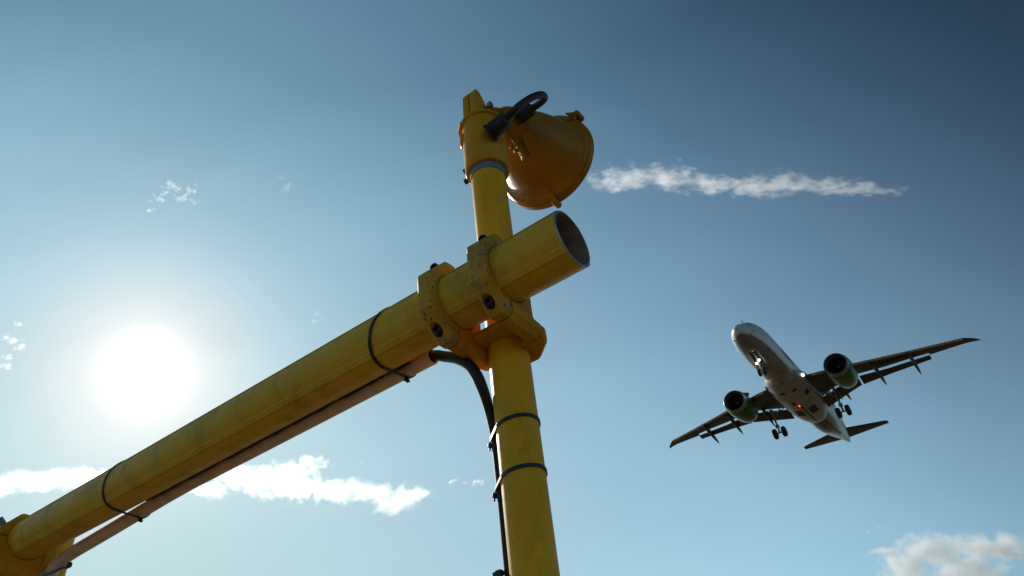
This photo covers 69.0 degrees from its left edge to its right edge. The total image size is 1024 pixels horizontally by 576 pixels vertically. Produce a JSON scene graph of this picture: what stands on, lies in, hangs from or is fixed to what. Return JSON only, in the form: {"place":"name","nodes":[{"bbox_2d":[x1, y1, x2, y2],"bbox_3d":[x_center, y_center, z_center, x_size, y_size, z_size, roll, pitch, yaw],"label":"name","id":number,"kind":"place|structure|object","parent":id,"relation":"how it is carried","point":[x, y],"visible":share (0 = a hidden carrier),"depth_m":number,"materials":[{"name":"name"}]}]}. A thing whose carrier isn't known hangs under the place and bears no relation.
{"place":"outdoors","nodes":[
{"label":"outdoors","id":0,"kind":"place"},
{"bbox_2d":[0,0,1023,575],"label":"sky","id":1,"kind":"structure","parent":0,"point":[198,198],"materials":[{"name":"blue"}]},
{"bbox_2d":[670,321,980,448],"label":"airliner","id":2,"kind":"object","parent":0,"point":[791,387],"visible":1,"depth_m":72.42,"materials":[{"name":"grey paint"}]},
{"label":"ground","id":3,"kind":"structure","parent":0,"visible":0},
{"bbox_2d":[57,538,74,575],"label":"lamp mast","id":4,"kind":"object","parent":3,"relation":"on","point":[64,547],"depth_m":1.91,"materials":[{"name":"yellow metal"}]},
{"bbox_2d":[0,514,58,575],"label":"clamp bracket","id":5,"kind":"object","parent":4,"relation":"attached to","point":[11,564],"visible":0.55,"depth_m":1.81,"materials":[{"name":"yellow metal"}]},
{"bbox_2d":[35,562,72,575],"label":"cable tie","id":6,"kind":"object","parent":4,"relation":"attached to","point":[67,565],"visible":1,"depth_m":1.61,"materials":[{"name":"black plastic"}]},
{"bbox_2d":[471,167,559,575],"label":"lamp mast","id":7,"kind":"object","parent":3,"relation":"on","point":[530,539],"visible":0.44,"depth_m":1.14,"materials":[{"name":"yellow metal"}]},
{"bbox_2d":[428,350,509,575],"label":"cable","id":8,"kind":"object","parent":7,"relation":"attached to","point":[470,367],"visible":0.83,"depth_m":1.21,"materials":[{"name":"black rubber"}]},
{"bbox_2d":[418,233,546,370],"bbox_3d":[-0.042,0.025,1.272,0.144,0.166,0.207,-28,-42,25],"label":"clamp bracket","id":9,"kind":"object","parent":7,"relation":"attached to","point":[506,314],"visible":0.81,"depth_m":1.21,"materials":[{"name":"yellow metal"}]},
{"bbox_2d":[7,210,589,559],"bbox_3d":[-1.083,0.561,1.787,2.956,0.100,0.100,-28,-42,25],"label":"crossbar","id":10,"kind":"object","parent":9,"relation":"attached to","point":[541,255],"visible":0.98,"depth_m":1.37,"materials":[{"name":"yellow paint"}]},
{"bbox_2d":[101,460,148,522],"bbox_3d":[-0.855,0.452,1.676,0.050,0.116,0.131,-24,-41,21],"label":"cable tie","id":11,"kind":"object","parent":10,"relation":"attached to","point":[140,519],"visible":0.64,"depth_m":1.64,"materials":[{"name":"black plastic"}]},
{"bbox_2d":[43,349,437,575],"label":"conduit","id":12,"kind":"object","parent":10,"relation":"attached to","point":[388,380],"visible":0.87,"depth_m":1.53,"materials":[{"name":"metal"}]},
{"bbox_2d":[368,307,416,382],"bbox_3d":[-0.207,0.097,1.333,0.053,0.109,0.130,-28,-42,25],"label":"cable tie","id":13,"kind":"object","parent":10,"relation":"attached to","point":[406,379],"visible":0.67,"depth_m":1.30,"materials":[{"name":"black plastic"}]},
{"bbox_2d":[492,569,508,575],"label":"cable tie","id":14,"kind":"object","parent":7,"relation":"attached to","point":[499,572],"visible":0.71,"depth_m":1.06,"materials":[{"name":"black plastic"}]},
{"bbox_2d":[488,412,540,450],"bbox_3d":[0.008,0.230,1.181,0.075,0.030,0.082,9,-40,-20],"label":"cable tie","id":15,"kind":"object","parent":7,"relation":"attached to","point":[504,419],"visible":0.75,"depth_m":1.16,"materials":[{"name":"black plastic"}]},
{"bbox_2d":[492,463,547,501],"bbox_3d":[0.017,0.296,1.129,0.075,0.030,0.082,9,-40,-20],"label":"cable tie","id":16,"kind":"object","parent":7,"relation":"attached to","point":[509,470],"visible":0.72,"depth_m":1.11,"materials":[{"name":"black plastic"}]},
{"bbox_2d":[458,89,593,209],"bbox_3d":[0.011,-0.332,1.732,0.280,0.409,0.354,-28,-42,25],"label":"approach lamp","id":17,"kind":"object","parent":7,"relation":"attached to","point":[540,160],"visible":0.96,"depth_m":1.75,"materials":[{"name":"yellow metal"}]}
]}

